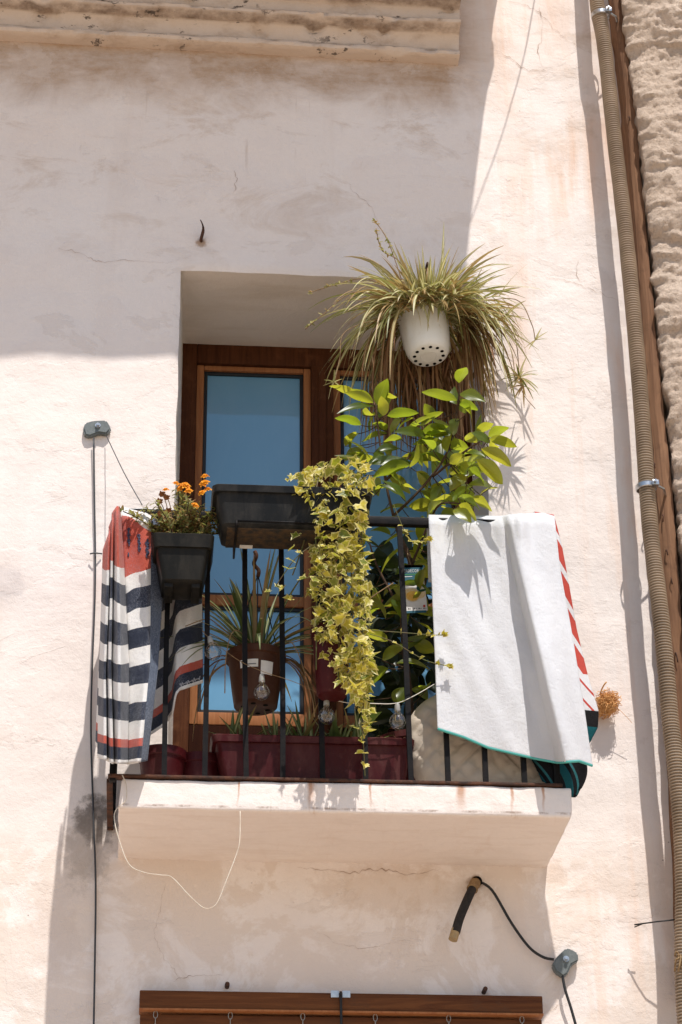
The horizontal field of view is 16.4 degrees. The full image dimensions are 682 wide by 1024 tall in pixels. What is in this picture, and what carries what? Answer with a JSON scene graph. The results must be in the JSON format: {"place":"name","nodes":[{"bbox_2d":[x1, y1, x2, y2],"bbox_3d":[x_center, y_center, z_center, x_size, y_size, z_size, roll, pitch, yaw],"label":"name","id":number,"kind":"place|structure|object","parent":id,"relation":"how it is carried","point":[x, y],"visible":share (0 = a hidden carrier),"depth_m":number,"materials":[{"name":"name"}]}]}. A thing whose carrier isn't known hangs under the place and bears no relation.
{"place":"outdoors","nodes":[
{"label":"outdoors","id":0,"kind":"place"},
{"bbox_2d":[608,0,681,931],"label":"neighbouring house","id":1,"kind":"structure","parent":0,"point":[646,38],"depth_m":8.07,"materials":[{"name":"stone"}]},
{"label":"street","id":2,"kind":"structure","parent":0,"visible":0},
{"bbox_2d":[0,0,680,1023],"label":"old house","id":3,"kind":"structure","parent":2,"relation":"on","point":[286,152],"depth_m":7.80,"materials":[{"name":"paint"}]},
{"bbox_2d":[83,421,110,438],"bbox_3d":[-0.790,-0.270,7.646,0.091,0.063,0.034,2,-28,-4],"label":"electrical junction box","id":4,"kind":"object","parent":3,"relation":"attached to","point":[91,429],"visible":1,"depth_m":7.64,"materials":[{"name":"grey plastic"}]},
{"bbox_2d":[90,438,101,1023],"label":"wall cable","id":5,"kind":"object","parent":4,"relation":"hanging from","point":[94,553],"depth_m":7.15,"materials":[{"name":"grey"}]},
{"bbox_2d":[106,436,141,504],"bbox_3d":[-0.673,-0.132,7.370,0.013,0.452,0.402,11,-30,-20],"label":"clothes line","id":6,"kind":"object","parent":4,"relation":"attached to","point":[123,471],"visible":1,"depth_m":7.41,"materials":[{"name":"grey"}]},
{"bbox_2d":[95,506,202,763],"bbox_3d":[-0.561,0.428,6.982,0.308,0.886,0.555,2,-28,-4],"label":"striped towel","id":7,"kind":"object","parent":3,"relation":"hanging from","point":[130,695],"visible":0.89,"depth_m":6.83,"materials":[{"name":"multicoloured fabric"}]},
{"bbox_2d":[139,744,186,774],"bbox_3d":[-0.517,0.757,6.823,0.144,0.130,0.144,2,-28,-4],"label":"round pot","id":8,"kind":"object","parent":3,"relation":"on","point":[176,759],"visible":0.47,"depth_m":6.79,"materials":[{"name":"red plastic"}]},
{"bbox_2d":[114,775,240,908],"bbox_3d":[-0.456,0.915,6.564,0.355,0.399,0.035,1,-28,-3],"label":"loose cord","id":9,"kind":"object","parent":3,"relation":"hanging from","point":[168,875],"visible":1,"depth_m":6.53,"materials":[{"name":"white plastic"}]},
{"bbox_2d":[151,522,213,603],"bbox_3d":[-0.466,0.093,6.936,0.182,0.340,0.196,2,-28,-4],"label":"square pot","id":10,"kind":"object","parent":3,"relation":"hanging from","point":[182,562],"visible":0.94,"depth_m":6.83,"materials":[{"name":"black plastic"}]},
{"bbox_2d":[119,474,218,534],"bbox_3d":[-0.479,0.011,6.984,0.310,0.241,0.232,21,-35,-35],"label":"marigold plant","id":11,"kind":"object","parent":10,"relation":"in","point":[188,519],"visible":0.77,"depth_m":6.95,"materials":[{"name":"green plant"}]},
{"bbox_2d":[183,751,218,775],"bbox_3d":[-0.414,0.788,6.886,0.153,0.134,0.153,2,-28,-4],"label":"round pot","id":12,"kind":"object","parent":3,"relation":"on","point":[193,765],"visible":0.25,"depth_m":6.84,"materials":[{"name":"red plastic"}]},
{"bbox_2d":[199,220,204,241],"bbox_3d":[-0.473,-0.956,8.051,0.017,0.072,0.038,2,-28,-4],"label":"wall hook","id":13,"kind":"object","parent":3,"relation":"attached to","point":[202,235],"depth_m":8.04,"materials":[{"name":"metal"}]},
{"bbox_2d":[226,550,285,715],"bbox_3d":[-0.254,0.370,7.061,0.179,0.470,0.179,21,-35,-35],"label":"brown pot","id":14,"kind":"object","parent":3,"relation":"hanging from","point":[264,657],"visible":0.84,"depth_m":6.95,"materials":[{"name":"plastic"}]},
{"bbox_2d":[162,548,392,741],"bbox_3d":[-0.221,0.366,7.014,0.678,0.627,0.525,8,-29,-16],"label":"spider plant","id":15,"kind":"object","parent":14,"relation":"in","point":[256,632],"visible":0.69,"depth_m":7.03,"materials":[{"name":"green plant"}]},
{"bbox_2d":[210,484,372,558],"bbox_3d":[-0.150,0.026,6.988,0.472,0.166,0.262,2,-28,-4],"label":"rail planter","id":16,"kind":"object","parent":3,"relation":"hanging from","point":[261,516],"visible":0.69,"depth_m":6.88,"materials":[{"name":"plastic"}]},
{"bbox_2d":[265,454,452,775],"bbox_3d":[0.070,0.280,6.850,0.525,1.027,0.283,19,-34,-33],"label":"ivy","id":17,"kind":"object","parent":16,"relation":"in","point":[357,679],"visible":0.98,"depth_m":6.81,"materials":[{"name":"green plant"}]},
{"bbox_2d":[209,734,413,779],"bbox_3d":[-0.086,0.756,6.859,0.591,0.162,0.170,2,-28,-4],"label":"floor trough","id":18,"kind":"object","parent":3,"relation":"on","point":[387,758],"visible":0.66,"depth_m":6.81,"materials":[{"name":"red plastic"}]},
{"bbox_2d":[210,706,277,734],"bbox_3d":[-0.283,0.619,6.882,0.214,0.135,0.119,7,-29,-14],"label":"young spider plant","id":19,"kind":"object","parent":18,"relation":"in","point":[233,728],"visible":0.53,"depth_m":6.88,"materials":[{"name":"green plant"}]},
{"bbox_2d":[261,711,298,735],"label":"young spider plant","id":20,"kind":"object","parent":18,"relation":"in","point":[275,728],"visible":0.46,"depth_m":6.88,"materials":[{"name":"green plant"}]},
{"bbox_2d":[265,702,345,735],"bbox_3d":[-0.120,0.618,6.901,0.276,0.153,0.163,0,-28,0],"label":"young spider plant","id":21,"kind":"object","parent":18,"relation":"in","point":[308,729],"visible":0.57,"depth_m":6.89,"materials":[{"name":"green plant"}]},
{"bbox_2d":[314,711,361,736],"bbox_3d":[-0.040,0.636,6.891,0.296,0.109,0.137,2,-28,-4],"label":"young spider plant","id":22,"kind":"object","parent":18,"relation":"in","point":[335,730],"visible":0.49,"depth_m":6.88,"materials":[{"name":"green plant"}]},
{"bbox_2d":[329,708,394,737],"bbox_3d":[0.053,0.639,6.923,0.144,0.134,0.174,-18,-33,30],"label":"young spider plant","id":23,"kind":"object","parent":18,"relation":"in","point":[356,733],"visible":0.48,"depth_m":6.91,"materials":[{"name":"green plant"}]},
{"bbox_2d":[202,629,433,729],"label":"string lights","id":24,"kind":"object","parent":3,"relation":"attached to","point":[262,678],"visible":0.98,"depth_m":6.82,"materials":[{"name":"beige"}]},
{"bbox_2d":[173,343,473,751],"bbox_3d":[-0.042,0.308,7.973,1.088,1.999,0.088,2,-28,-4],"label":"balcony door","id":25,"kind":"structure","parent":3,"relation":"in","point":[251,415],"depth_m":8.22,"materials":[{"name":"brown wood"}]},
{"bbox_2d":[310,559,351,701],"bbox_3d":[-0.029,0.253,6.928,0.123,0.625,0.123,-22,-35,35],"label":"maroon hanging pot","id":26,"kind":"object","parent":3,"relation":"hanging from","point":[325,676],"visible":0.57,"depth_m":6.78,"materials":[{"name":"plastic"}]},
{"bbox_2d":[139,982,543,1023],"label":"wooden blind","id":27,"kind":"object","parent":3,"relation":"attached to","point":[218,1007],"visible":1,"depth_m":6.78,"materials":[{"name":"brown wood"}]},
{"bbox_2d":[379,729,414,779],"bbox_3d":[0.226,0.795,7.004,0.270,0.220,0.270,2,-28,-4],"label":"tree pot","id":28,"kind":"object","parent":3,"relation":"on","point":[400,733],"visible":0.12,"depth_m":6.94,"materials":[{"name":"red plastic"}]},
{"bbox_2d":[330,367,516,736],"bbox_3d":[0.232,0.238,7.364,0.566,1.190,0.996,2,-28,-4],"label":"lemon tree","id":29,"kind":"object","parent":28,"relation":"in","point":[461,470],"visible":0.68,"depth_m":7.31,"materials":[{"name":"green plant"}]},
{"bbox_2d":[398,553,427,612],"bbox_3d":[0.216,0.216,7.181,0.086,0.221,0.033,2,-28,-4],"label":"plant tag","id":30,"kind":"object","parent":29,"relation":"hanging from","point":[417,604],"visible":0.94,"depth_m":7.14,"materials":[{"name":"plastic"}]},
{"bbox_2d":[448,876,481,941],"bbox_3d":[0.374,1.166,6.966,0.049,0.236,0.165,-19,-33,31],"label":"pipe stub","id":31,"kind":"object","parent":3,"relation":"attached to","point":[474,885],"visible":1,"depth_m":6.93,"materials":[{"name":"black plastic"}]},
{"bbox_2d":[411,695,543,782],"bbox_3d":[0.425,0.700,6.971,0.476,0.374,0.194,2,-28,-4],"label":"quilted cushion","id":32,"kind":"object","parent":3,"relation":"on","point":[465,757],"visible":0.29,"depth_m":6.86,"materials":[{"name":"fabric"}]},
{"bbox_2d":[427,512,598,797],"bbox_3d":[0.517,0.368,6.954,0.498,0.932,0.228,2,-28,-4],"label":"white towel","id":33,"kind":"object","parent":3,"relation":"hanging from","point":[515,680],"visible":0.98,"depth_m":6.93,"materials":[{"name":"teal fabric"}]},
{"bbox_2d":[482,882,576,1023],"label":"cable","id":34,"kind":"object","parent":3,"relation":"attached to","point":[527,944],"visible":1,"depth_m":6.95,"materials":[{"name":"black plastic"}]},
{"bbox_2d":[551,949,577,977],"bbox_3d":[0.658,1.322,6.934,0.080,0.086,0.034,2,-28,-4],"label":"electrical junction box","id":35,"kind":"object","parent":3,"relation":"attached to","point":[565,960],"visible":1,"depth_m":6.93,"materials":[{"name":"grey plastic"}]},
{"bbox_2d":[595,682,631,722],"bbox_3d":[0.838,0.596,7.306,0.116,0.127,0.081,2,-28,-4],"label":"straw nest","id":36,"kind":"object","parent":3,"relation":"attached to","point":[607,702],"visible":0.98,"depth_m":7.29,"materials":[{"name":"beige wicker"}]},
{"bbox_2d":[589,0,681,1023],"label":"corrugated conduit","id":37,"kind":"object","parent":3,"relation":"attached to","point":[647,484],"visible":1,"depth_m":7.59,"materials":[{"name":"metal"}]},
{"bbox_2d":[634,919,674,926],"bbox_3d":[0.926,1.206,6.939,0.137,0.012,0.016,-12,-30,21],"label":"wire","id":38,"kind":"object","parent":37,"relation":"attached to","point":[638,924],"visible":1,"depth_m":6.94,"materials":[{"name":"black metal"}]},
{"bbox_3d":[0.278,-0.760,7.914,0.008,0.053,0.229,2,-28,-4],"label":"wall bracket","id":39,"kind":"object","parent":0,"visible":0},
{"bbox_2d":[397,267,449,366],"bbox_3d":[0.268,-0.648,7.759,0.178,0.360,0.178,2,-28,-4],"label":"hanging pot","id":40,"kind":"object","parent":39,"relation":"hanging from","point":[423,346],"visible":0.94,"depth_m":7.65,"materials":[{"name":"white plastic"}]},
{"bbox_2d":[305,218,546,477],"bbox_3d":[0.276,-0.525,7.721,0.816,0.833,0.760,2,-28,-4],"label":"spider plant","id":41,"kind":"object","parent":40,"relation":"in","point":[453,300],"visible":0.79,"depth_m":7.70,"materials":[{"name":"green plant"}]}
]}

